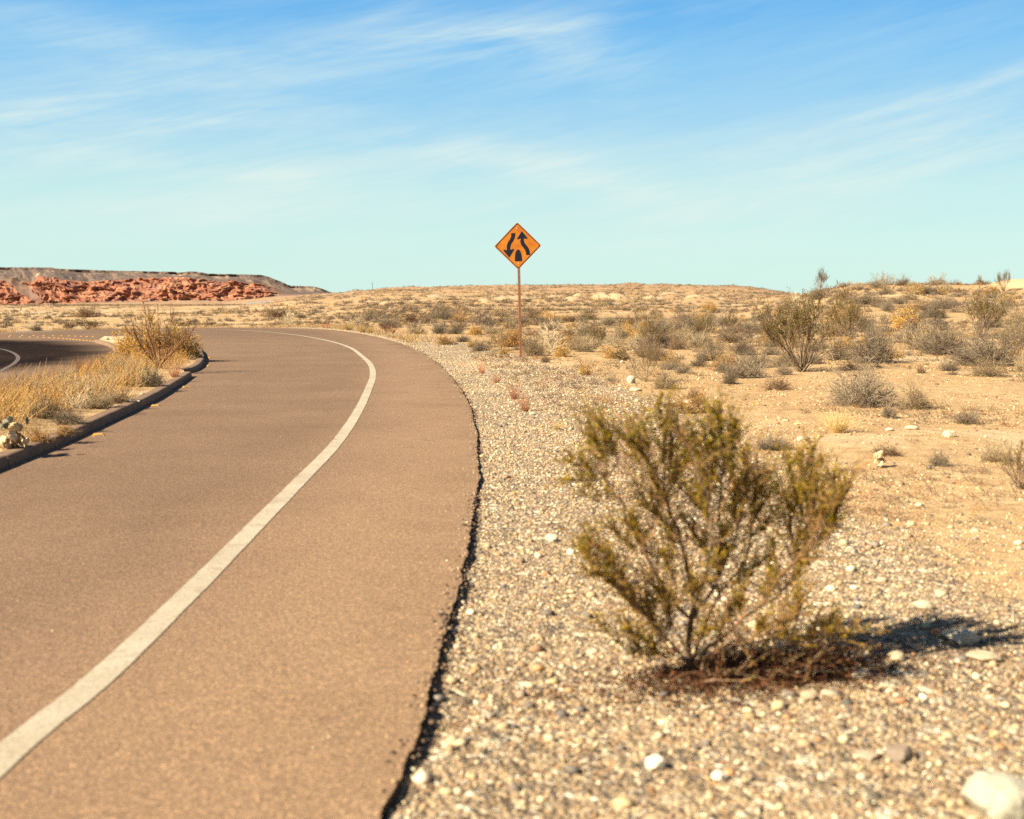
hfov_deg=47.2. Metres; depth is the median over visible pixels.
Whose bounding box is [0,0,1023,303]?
sky
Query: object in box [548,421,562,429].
grass tuft
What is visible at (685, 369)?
grey shrub
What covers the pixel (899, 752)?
rock
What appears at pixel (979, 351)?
grey shrub
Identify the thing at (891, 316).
tan shrub
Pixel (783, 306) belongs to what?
grey shrub
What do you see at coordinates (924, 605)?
rock
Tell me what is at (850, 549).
rock
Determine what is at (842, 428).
grass tuft
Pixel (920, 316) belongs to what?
grey shrub
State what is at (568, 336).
orange shrub
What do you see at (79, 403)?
bleached shrub
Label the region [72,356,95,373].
red weed
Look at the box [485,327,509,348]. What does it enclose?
spindly shrub
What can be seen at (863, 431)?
gravel
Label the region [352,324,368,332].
grass tuft
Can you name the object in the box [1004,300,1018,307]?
tan shrub
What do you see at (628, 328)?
golden shrub
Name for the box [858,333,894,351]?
golden shrub
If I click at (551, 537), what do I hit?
rock
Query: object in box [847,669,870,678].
rock
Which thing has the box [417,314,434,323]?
brown shrub
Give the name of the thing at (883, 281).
spindly shrub
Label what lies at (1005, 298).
tan shrub
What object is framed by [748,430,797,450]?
grey shrub
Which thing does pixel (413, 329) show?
tan shrub
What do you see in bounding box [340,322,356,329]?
grass tuft
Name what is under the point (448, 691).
gravel
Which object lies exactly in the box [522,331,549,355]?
tan shrub
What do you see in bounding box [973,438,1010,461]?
tan shrub
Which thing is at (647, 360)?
spindly shrub
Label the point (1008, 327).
tan shrub
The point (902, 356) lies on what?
golden shrub
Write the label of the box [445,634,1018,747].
plant litter
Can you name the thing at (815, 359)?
grey shrub
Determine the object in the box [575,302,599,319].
tan shrub
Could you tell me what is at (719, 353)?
tan shrub
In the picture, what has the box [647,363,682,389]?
tan shrub
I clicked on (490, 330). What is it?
tan shrub
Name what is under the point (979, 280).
creosote bush
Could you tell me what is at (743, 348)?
grey shrub
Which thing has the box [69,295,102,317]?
brown shrub
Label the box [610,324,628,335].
tan shrub
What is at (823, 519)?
creosote bush
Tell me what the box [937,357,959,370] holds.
grey shrub
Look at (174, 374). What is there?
red weed
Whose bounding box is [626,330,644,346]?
bleached shrub
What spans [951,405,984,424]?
grey shrub
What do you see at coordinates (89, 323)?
creosote bush
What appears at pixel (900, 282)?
grey shrub
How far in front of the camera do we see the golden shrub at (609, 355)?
32.48 m
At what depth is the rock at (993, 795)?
3.50 m
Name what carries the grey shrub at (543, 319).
on the ground at (918, 451)
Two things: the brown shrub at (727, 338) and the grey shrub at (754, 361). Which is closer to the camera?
the grey shrub at (754, 361)
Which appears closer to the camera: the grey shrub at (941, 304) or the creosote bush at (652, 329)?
the creosote bush at (652, 329)
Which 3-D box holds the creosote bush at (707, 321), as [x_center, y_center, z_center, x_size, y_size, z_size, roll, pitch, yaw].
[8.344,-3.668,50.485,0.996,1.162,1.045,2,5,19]
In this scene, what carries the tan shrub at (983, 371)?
on the ground at (918, 451)
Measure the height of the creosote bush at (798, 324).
2.030 m
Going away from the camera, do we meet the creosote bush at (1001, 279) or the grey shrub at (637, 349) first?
the grey shrub at (637, 349)
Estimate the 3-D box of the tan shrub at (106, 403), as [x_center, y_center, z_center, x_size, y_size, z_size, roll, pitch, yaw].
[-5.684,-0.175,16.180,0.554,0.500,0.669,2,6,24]
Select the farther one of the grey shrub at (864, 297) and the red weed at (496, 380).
the grey shrub at (864, 297)
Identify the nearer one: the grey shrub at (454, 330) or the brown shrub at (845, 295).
the grey shrub at (454, 330)
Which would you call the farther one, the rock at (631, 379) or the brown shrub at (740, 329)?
the brown shrub at (740, 329)
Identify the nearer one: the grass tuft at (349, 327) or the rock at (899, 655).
the rock at (899, 655)
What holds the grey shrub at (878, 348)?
on the ground at (918, 451)
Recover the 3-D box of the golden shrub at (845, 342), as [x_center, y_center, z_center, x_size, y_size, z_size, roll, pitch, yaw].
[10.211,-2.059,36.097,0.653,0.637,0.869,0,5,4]
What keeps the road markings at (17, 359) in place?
on the road
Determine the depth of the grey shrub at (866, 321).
53.37 m
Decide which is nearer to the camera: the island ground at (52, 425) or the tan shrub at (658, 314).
the island ground at (52, 425)
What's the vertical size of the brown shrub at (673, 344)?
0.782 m
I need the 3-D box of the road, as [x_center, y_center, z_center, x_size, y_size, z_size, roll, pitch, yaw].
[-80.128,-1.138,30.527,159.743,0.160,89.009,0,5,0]
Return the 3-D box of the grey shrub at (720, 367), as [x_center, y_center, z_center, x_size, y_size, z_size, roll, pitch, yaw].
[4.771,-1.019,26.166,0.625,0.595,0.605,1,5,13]
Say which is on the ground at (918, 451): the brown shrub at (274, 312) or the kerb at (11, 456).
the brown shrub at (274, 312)
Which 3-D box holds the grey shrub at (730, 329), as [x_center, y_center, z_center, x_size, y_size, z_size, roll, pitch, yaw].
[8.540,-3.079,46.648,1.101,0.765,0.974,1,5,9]
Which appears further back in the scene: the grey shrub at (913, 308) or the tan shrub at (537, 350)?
the grey shrub at (913, 308)
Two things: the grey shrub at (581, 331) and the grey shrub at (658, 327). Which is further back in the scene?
the grey shrub at (658, 327)
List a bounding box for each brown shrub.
[62,321,76,327]
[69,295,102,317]
[101,382,138,403]
[257,305,291,316]
[400,307,420,321]
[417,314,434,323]
[452,318,465,329]
[522,301,543,317]
[539,347,551,362]
[558,323,576,335]
[563,313,577,321]
[621,300,651,326]
[634,337,660,356]
[640,341,674,360]
[663,331,686,349]
[675,308,694,320]
[687,384,699,398]
[719,323,745,342]
[735,325,745,332]
[762,370,797,390]
[818,313,849,336]
[833,282,860,299]
[841,359,860,370]
[868,292,889,306]
[869,439,902,456]
[896,314,925,330]
[912,298,930,310]
[914,364,926,373]
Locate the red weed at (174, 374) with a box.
[163,359,183,376]
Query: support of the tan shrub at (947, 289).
on the ground at (918, 451)
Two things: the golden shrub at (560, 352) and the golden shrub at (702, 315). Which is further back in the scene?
the golden shrub at (702, 315)
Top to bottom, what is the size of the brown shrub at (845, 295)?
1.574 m
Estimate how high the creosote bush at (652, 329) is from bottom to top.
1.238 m
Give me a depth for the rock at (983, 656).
5.10 m
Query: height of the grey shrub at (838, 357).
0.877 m
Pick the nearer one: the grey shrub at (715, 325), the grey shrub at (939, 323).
the grey shrub at (939, 323)
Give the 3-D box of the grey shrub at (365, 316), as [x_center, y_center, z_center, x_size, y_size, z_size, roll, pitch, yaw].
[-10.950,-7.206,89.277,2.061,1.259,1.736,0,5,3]
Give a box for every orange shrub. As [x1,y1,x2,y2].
[26,422,54,442]
[51,416,81,435]
[432,329,455,344]
[446,306,468,321]
[493,321,531,346]
[559,329,572,345]
[661,372,725,413]
[700,343,740,370]
[899,300,920,310]
[981,283,999,293]
[1005,340,1023,361]
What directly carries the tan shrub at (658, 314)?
on the ground at (918, 451)
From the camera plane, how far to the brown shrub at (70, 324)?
72.25 m
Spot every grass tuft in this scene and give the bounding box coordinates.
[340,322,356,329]
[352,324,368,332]
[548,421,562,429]
[813,404,863,432]
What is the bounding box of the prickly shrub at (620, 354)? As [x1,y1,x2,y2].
[608,340,633,360]
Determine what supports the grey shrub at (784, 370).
on the ground at (918, 451)
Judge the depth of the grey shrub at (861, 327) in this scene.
47.95 m
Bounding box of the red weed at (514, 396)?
[507,380,523,398]
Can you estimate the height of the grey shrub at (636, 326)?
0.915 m
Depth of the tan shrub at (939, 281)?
120.08 m
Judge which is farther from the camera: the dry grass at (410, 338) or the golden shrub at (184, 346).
the dry grass at (410, 338)
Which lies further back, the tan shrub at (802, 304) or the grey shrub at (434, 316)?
the grey shrub at (434, 316)
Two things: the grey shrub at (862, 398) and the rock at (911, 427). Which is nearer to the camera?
the rock at (911, 427)
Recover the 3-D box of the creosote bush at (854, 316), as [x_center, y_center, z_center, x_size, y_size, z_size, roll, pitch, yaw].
[11.272,-3.131,39.599,1.674,1.862,1.596,2,5,17]
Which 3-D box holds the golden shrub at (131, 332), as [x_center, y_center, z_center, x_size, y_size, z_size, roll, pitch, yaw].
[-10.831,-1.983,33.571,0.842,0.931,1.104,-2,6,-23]
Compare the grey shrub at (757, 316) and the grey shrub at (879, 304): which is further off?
the grey shrub at (757, 316)
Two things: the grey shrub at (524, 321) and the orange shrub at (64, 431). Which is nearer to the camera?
the orange shrub at (64, 431)
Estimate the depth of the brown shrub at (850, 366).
26.26 m
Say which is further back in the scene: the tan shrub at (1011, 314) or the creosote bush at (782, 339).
the tan shrub at (1011, 314)
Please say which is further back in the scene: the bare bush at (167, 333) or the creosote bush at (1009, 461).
the bare bush at (167, 333)
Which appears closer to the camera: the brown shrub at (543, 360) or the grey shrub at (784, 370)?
the grey shrub at (784, 370)
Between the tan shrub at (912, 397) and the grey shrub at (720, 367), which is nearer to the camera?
the tan shrub at (912, 397)
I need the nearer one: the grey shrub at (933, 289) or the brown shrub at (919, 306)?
the brown shrub at (919, 306)
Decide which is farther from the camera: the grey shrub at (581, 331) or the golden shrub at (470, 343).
the grey shrub at (581, 331)
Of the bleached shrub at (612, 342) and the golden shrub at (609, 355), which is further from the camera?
the bleached shrub at (612, 342)
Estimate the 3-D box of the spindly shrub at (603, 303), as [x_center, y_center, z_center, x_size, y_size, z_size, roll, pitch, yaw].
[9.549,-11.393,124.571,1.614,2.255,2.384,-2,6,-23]
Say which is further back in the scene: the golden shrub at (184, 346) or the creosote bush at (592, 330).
the creosote bush at (592, 330)
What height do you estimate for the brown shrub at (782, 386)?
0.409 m
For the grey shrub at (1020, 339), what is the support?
on the ground at (918, 451)
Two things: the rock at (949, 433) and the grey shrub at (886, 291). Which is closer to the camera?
the rock at (949, 433)
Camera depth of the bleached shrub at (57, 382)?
17.84 m
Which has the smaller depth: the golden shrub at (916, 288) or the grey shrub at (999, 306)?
the grey shrub at (999, 306)
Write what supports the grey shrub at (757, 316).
on the ground at (918, 451)
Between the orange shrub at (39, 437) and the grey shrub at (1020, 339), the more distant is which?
the grey shrub at (1020, 339)
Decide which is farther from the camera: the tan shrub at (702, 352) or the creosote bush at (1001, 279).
the creosote bush at (1001, 279)
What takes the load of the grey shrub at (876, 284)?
on the ground at (918, 451)
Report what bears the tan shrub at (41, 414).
on the island ground at (52, 425)
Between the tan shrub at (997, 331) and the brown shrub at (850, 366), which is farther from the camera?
the tan shrub at (997, 331)
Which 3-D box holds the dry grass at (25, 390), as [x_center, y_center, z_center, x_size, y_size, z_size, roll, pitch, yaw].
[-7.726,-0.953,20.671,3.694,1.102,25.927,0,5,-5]
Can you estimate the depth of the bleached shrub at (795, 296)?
127.53 m
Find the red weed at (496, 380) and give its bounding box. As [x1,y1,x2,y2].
[491,373,501,382]
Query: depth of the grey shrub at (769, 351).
34.14 m
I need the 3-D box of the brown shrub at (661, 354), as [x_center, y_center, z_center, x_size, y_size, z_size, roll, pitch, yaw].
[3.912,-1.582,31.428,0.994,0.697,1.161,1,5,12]
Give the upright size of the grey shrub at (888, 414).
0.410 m
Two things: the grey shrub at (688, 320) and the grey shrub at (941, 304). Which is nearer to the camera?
the grey shrub at (688, 320)
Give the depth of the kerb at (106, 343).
41.76 m
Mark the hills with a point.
(33, 285)
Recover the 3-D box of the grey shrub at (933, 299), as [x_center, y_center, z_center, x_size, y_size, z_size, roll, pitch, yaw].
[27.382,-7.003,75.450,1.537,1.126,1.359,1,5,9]
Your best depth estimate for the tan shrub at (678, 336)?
42.16 m
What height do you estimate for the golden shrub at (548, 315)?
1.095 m
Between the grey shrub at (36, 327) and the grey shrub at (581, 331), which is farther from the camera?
the grey shrub at (36, 327)
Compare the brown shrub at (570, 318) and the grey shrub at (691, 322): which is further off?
the brown shrub at (570, 318)
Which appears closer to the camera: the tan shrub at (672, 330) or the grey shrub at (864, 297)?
the tan shrub at (672, 330)
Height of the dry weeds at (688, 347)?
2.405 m
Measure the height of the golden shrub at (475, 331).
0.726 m
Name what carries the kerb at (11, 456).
on the road
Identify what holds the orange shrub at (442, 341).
on the ground at (918, 451)
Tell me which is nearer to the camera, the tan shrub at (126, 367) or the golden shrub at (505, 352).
the tan shrub at (126, 367)
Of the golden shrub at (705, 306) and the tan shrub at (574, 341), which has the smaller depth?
the tan shrub at (574, 341)
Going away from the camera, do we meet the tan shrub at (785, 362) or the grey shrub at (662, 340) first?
the tan shrub at (785, 362)
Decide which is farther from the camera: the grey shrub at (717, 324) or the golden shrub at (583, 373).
the grey shrub at (717, 324)
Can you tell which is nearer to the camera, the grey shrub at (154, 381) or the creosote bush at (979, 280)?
the grey shrub at (154, 381)
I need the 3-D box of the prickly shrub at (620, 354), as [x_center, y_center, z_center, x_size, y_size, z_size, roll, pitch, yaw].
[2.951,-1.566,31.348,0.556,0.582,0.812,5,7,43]
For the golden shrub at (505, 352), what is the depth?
35.01 m
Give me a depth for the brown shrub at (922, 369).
25.21 m
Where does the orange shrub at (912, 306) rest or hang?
on the ground at (918, 451)
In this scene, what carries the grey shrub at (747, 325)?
on the ground at (918, 451)
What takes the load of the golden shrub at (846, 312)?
on the ground at (918, 451)
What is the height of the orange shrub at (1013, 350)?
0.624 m
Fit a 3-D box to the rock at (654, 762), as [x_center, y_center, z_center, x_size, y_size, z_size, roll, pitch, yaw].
[0.478,1.197,3.953,0.061,0.061,0.058,-3,6,-33]
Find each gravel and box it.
[1,338,197,449]
[51,358,474,800]
[342,339,477,818]
[357,327,1023,818]
[379,343,490,792]
[471,307,1023,507]
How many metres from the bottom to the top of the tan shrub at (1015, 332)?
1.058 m
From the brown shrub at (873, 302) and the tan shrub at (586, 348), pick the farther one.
the brown shrub at (873, 302)
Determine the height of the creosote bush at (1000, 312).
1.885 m
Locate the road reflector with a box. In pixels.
[92,433,104,435]
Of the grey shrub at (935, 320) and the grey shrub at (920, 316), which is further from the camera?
the grey shrub at (920, 316)
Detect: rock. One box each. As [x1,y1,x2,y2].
[545,534,557,540]
[626,375,635,383]
[630,387,640,390]
[645,754,664,771]
[711,770,727,781]
[800,691,815,701]
[845,546,854,553]
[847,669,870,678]
[856,749,880,761]
[885,743,912,762]
[888,651,906,661]
[905,425,918,429]
[914,600,934,610]
[941,629,979,643]
[942,430,955,436]
[960,771,1023,818]
[965,650,1001,661]
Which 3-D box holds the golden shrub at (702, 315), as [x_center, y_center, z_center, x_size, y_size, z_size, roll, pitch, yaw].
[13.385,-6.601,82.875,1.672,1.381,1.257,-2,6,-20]
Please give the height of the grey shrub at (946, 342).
1.324 m
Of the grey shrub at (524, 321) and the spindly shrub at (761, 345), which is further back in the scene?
the grey shrub at (524, 321)
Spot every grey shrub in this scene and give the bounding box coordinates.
[28,319,42,330]
[49,404,88,424]
[136,362,170,386]
[294,312,307,317]
[358,310,378,321]
[376,312,398,327]
[423,308,449,318]
[427,318,449,333]
[435,306,456,319]
[445,321,466,333]
[452,333,470,341]
[469,340,488,351]
[478,314,491,323]
[513,311,530,323]
[535,313,549,321]
[542,315,561,330]
[574,321,592,335]
[599,312,617,324]
[615,329,627,338]
[624,317,681,347]
[629,320,644,332]
[631,338,667,353]
[647,318,669,333]
[648,314,679,329]
[657,354,687,369]
[670,311,710,332]
[670,360,693,372]
[672,314,694,326]
[686,312,720,331]
[689,356,708,366]
[691,330,713,340]
[692,341,726,360]
[702,312,723,327]
[703,308,717,317]
[712,356,732,372]
[714,311,736,326]
[714,325,737,340]
[715,352,777,378]
[719,368,738,383]
[723,324,738,333]
[728,332,757,355]
[736,335,780,367]
[738,319,762,331]
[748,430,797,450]
[750,306,767,319]
[759,341,780,355]
[762,341,776,346]
[769,296,793,314]
[770,346,808,364]
[773,358,795,374]
[791,345,834,364]
[798,336,821,351]
[807,287,828,299]
[811,337,911,407]
[822,332,856,359]
[840,303,908,363]
[845,291,884,303]
[856,313,876,325]
[857,320,875,329]
[867,267,888,287]
[874,284,893,294]
[875,298,894,305]
[879,296,898,310]
[879,313,892,320]
[879,399,900,418]
[887,314,928,343]
[891,295,907,303]
[891,306,921,317]
[893,273,912,285]
[911,316,977,354]
[912,311,928,320]
[915,302,949,317]
[922,278,938,294]
[923,314,944,323]
[925,447,953,466]
[928,297,946,307]
[929,316,952,330]
[930,295,954,308]
[937,292,962,307]
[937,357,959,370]
[941,311,1023,367]
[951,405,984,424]
[976,308,1008,327]
[979,301,1011,313]
[997,314,1023,353]
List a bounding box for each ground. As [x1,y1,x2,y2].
[0,279,1023,818]
[0,336,196,451]
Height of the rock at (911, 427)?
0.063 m
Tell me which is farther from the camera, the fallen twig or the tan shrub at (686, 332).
the tan shrub at (686, 332)
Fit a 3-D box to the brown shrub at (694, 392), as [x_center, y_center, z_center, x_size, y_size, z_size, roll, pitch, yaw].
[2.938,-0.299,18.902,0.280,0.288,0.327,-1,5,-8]
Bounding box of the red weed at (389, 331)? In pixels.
[380,324,398,333]
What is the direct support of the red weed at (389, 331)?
on the ground at (918, 451)
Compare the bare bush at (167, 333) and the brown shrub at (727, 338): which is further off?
the brown shrub at (727, 338)
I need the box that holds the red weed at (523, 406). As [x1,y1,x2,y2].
[518,390,532,410]
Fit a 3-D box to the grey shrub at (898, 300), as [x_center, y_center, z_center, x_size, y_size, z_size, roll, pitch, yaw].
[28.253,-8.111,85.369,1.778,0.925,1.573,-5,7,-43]
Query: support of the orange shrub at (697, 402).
on the ground at (918, 451)
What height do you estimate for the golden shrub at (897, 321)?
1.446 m
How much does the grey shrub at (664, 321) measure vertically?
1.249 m
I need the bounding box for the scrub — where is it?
[0,278,1023,374]
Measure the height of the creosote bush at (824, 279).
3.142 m
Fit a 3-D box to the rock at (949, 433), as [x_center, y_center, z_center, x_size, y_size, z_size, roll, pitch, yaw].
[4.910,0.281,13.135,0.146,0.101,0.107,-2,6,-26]
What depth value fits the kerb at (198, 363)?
27.54 m
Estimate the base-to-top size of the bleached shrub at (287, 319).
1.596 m
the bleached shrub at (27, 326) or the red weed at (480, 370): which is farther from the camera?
the bleached shrub at (27, 326)
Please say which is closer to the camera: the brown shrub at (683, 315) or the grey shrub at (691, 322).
the grey shrub at (691, 322)
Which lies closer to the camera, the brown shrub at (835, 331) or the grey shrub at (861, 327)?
the brown shrub at (835, 331)
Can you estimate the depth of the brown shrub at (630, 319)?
69.53 m
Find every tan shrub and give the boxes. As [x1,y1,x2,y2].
[17,386,70,419]
[79,383,119,408]
[99,361,145,386]
[360,306,379,316]
[401,319,428,333]
[483,323,499,333]
[489,304,511,316]
[502,315,518,328]
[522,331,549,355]
[563,335,582,349]
[567,336,584,347]
[569,331,595,351]
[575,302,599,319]
[585,322,616,343]
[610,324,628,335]
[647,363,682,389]
[649,309,665,318]
[662,323,690,338]
[668,330,687,343]
[670,322,694,340]
[680,325,717,347]
[694,347,713,358]
[696,336,723,352]
[711,343,738,363]
[768,349,799,366]
[792,296,816,313]
[810,285,826,295]
[821,301,839,313]
[848,280,865,289]
[883,311,896,321]
[889,318,962,350]
[891,373,937,409]
[899,286,922,299]
[927,271,948,284]
[936,283,960,290]
[960,352,1011,376]
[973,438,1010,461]
[987,312,1023,343]
[989,325,1012,336]
[994,292,1015,304]
[1002,319,1023,345]
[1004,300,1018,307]
[1004,304,1023,322]
[1013,344,1023,371]
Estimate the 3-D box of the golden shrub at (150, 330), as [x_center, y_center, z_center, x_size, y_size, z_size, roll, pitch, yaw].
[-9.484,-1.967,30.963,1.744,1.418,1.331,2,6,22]
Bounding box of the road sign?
[495,223,540,356]
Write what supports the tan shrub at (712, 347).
on the ground at (918, 451)
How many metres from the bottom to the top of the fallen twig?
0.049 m
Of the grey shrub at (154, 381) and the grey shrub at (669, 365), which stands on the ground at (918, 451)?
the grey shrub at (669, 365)
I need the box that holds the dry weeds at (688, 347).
[466,297,1023,526]
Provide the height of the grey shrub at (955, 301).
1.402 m
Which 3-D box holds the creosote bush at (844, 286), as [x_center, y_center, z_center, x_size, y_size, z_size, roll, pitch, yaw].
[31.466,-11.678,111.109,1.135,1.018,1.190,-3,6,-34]
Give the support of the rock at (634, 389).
on the ground at (918, 451)
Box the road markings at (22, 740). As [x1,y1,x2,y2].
[0,329,375,777]
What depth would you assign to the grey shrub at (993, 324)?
50.81 m
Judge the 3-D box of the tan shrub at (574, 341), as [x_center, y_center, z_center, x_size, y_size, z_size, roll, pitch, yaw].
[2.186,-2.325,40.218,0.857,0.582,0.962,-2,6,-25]
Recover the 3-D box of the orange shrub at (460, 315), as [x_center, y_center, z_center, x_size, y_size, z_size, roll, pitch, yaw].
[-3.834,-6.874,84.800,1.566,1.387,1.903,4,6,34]
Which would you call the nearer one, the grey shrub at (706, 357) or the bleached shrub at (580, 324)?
the grey shrub at (706, 357)
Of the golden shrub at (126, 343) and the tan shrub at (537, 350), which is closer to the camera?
the golden shrub at (126, 343)
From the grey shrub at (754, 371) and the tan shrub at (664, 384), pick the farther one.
the grey shrub at (754, 371)
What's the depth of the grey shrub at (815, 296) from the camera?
105.87 m
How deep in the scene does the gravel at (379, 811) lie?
6.04 m
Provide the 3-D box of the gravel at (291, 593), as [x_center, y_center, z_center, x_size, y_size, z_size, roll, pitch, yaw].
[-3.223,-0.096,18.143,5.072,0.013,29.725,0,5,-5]
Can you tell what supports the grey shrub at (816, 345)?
on the ground at (918, 451)
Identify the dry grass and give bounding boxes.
[0,323,486,343]
[0,348,194,435]
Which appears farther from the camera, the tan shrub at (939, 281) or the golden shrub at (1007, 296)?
the tan shrub at (939, 281)
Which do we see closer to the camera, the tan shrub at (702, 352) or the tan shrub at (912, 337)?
the tan shrub at (702, 352)
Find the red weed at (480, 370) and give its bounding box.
[476,358,485,373]
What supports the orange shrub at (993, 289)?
on the ground at (918, 451)
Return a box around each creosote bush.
[75,318,98,328]
[542,378,890,698]
[586,318,607,348]
[634,314,663,346]
[690,319,709,338]
[694,313,715,335]
[722,311,739,328]
[750,283,853,371]
[769,326,798,356]
[775,295,814,340]
[814,265,828,289]
[821,290,869,341]
[839,282,849,289]
[958,288,1010,337]
[976,275,983,288]
[994,434,1023,489]
[995,269,1010,290]
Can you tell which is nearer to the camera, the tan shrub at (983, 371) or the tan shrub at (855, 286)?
the tan shrub at (983, 371)
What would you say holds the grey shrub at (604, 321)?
on the ground at (918, 451)
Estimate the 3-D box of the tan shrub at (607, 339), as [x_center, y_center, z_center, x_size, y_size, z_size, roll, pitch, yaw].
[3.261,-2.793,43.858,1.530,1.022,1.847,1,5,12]
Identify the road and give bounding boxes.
[0,327,480,818]
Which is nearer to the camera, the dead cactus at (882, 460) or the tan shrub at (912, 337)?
the dead cactus at (882, 460)
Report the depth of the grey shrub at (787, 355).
29.22 m
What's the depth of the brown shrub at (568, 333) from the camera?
52.04 m
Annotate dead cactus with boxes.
[0,416,29,448]
[873,450,885,467]
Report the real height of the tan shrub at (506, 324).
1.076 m
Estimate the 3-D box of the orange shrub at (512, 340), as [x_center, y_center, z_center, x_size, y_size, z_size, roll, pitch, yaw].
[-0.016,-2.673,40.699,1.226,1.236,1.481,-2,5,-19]
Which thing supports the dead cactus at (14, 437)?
on the island ground at (52, 425)
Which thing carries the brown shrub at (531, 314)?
on the ground at (918, 451)
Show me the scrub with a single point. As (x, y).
(412, 306)
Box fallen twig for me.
[767,656,845,675]
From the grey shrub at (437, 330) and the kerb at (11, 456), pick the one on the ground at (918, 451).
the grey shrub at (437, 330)
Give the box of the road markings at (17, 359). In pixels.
[0,348,19,371]
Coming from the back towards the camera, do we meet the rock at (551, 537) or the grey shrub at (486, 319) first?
the grey shrub at (486, 319)
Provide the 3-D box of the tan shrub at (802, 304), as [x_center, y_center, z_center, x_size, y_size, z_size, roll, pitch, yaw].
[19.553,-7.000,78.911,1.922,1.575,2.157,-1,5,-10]
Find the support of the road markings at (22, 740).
on the road
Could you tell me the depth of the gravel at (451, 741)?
5.32 m
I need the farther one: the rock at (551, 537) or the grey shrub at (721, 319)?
the grey shrub at (721, 319)
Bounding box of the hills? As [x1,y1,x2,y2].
[0,267,331,304]
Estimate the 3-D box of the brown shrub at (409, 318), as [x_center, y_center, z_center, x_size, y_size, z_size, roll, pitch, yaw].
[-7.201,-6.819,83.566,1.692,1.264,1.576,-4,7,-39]
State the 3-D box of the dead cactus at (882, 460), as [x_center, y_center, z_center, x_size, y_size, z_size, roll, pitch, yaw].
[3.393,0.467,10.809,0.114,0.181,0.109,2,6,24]
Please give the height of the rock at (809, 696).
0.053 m
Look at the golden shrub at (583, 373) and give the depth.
25.05 m
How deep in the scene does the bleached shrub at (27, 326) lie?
70.75 m
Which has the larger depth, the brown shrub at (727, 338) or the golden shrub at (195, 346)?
the brown shrub at (727, 338)
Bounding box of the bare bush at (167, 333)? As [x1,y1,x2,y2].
[122,286,205,367]
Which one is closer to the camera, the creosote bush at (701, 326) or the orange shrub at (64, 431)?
the orange shrub at (64, 431)
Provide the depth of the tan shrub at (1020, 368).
25.21 m
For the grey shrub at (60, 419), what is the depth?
14.01 m
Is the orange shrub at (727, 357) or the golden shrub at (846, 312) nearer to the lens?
the orange shrub at (727, 357)
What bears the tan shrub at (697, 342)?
on the ground at (918, 451)
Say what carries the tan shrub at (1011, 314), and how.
on the ground at (918, 451)
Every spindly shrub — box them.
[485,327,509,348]
[594,293,607,310]
[625,335,662,381]
[752,331,771,348]
[876,270,897,288]
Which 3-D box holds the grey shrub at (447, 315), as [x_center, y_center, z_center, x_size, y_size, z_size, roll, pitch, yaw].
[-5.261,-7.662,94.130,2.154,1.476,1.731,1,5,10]
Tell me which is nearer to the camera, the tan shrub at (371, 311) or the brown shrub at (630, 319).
the brown shrub at (630, 319)
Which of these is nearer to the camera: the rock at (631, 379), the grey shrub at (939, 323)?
the rock at (631, 379)
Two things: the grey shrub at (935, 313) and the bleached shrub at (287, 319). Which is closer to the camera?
the grey shrub at (935, 313)
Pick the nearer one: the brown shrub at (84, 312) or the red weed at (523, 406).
the red weed at (523, 406)
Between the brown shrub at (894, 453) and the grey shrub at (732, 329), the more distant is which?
the grey shrub at (732, 329)
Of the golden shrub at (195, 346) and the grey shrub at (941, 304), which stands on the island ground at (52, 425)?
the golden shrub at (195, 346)
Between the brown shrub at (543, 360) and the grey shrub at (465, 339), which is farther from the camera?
the grey shrub at (465, 339)
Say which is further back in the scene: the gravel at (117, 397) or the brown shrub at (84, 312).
the brown shrub at (84, 312)
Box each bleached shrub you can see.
[18,322,32,327]
[31,368,79,395]
[53,380,102,408]
[281,306,295,325]
[345,314,361,323]
[532,318,566,349]
[571,317,588,333]
[601,324,631,347]
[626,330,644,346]
[788,292,800,300]
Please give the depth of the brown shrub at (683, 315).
83.30 m
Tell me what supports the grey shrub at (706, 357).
on the ground at (918, 451)
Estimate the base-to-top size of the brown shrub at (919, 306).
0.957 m
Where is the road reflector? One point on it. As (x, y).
(98, 434)
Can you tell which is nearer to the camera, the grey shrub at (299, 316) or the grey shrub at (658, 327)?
the grey shrub at (658, 327)
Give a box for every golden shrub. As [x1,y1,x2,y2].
[103,318,157,360]
[120,326,144,345]
[128,313,173,355]
[152,313,199,357]
[179,328,204,356]
[466,340,477,346]
[468,322,482,334]
[498,347,508,354]
[535,308,559,320]
[552,341,573,356]
[578,365,591,375]
[600,342,631,358]
[620,320,639,335]
[627,328,641,344]
[659,350,684,365]
[690,307,709,319]
[698,299,718,311]
[826,303,865,321]
[836,333,853,348]
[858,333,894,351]
[887,301,921,329]
[889,346,905,357]
[898,281,926,294]
[997,289,1018,303]
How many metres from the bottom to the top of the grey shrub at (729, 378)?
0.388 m
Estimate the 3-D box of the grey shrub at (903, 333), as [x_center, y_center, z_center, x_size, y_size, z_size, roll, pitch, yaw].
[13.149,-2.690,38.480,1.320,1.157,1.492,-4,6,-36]
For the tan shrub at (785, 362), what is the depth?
28.25 m
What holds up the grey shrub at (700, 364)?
on the ground at (918, 451)
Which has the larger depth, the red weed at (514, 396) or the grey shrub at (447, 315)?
the grey shrub at (447, 315)
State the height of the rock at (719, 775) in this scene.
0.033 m
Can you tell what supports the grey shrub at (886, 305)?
on the ground at (918, 451)
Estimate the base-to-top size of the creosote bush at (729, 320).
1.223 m
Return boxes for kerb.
[0,372,191,468]
[20,340,117,387]
[180,348,204,371]
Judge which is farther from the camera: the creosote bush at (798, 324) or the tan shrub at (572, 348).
the tan shrub at (572, 348)
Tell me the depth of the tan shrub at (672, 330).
48.02 m
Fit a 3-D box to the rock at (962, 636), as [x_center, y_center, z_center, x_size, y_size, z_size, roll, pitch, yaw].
[2.073,1.050,5.420,0.168,0.072,0.122,0,5,0]

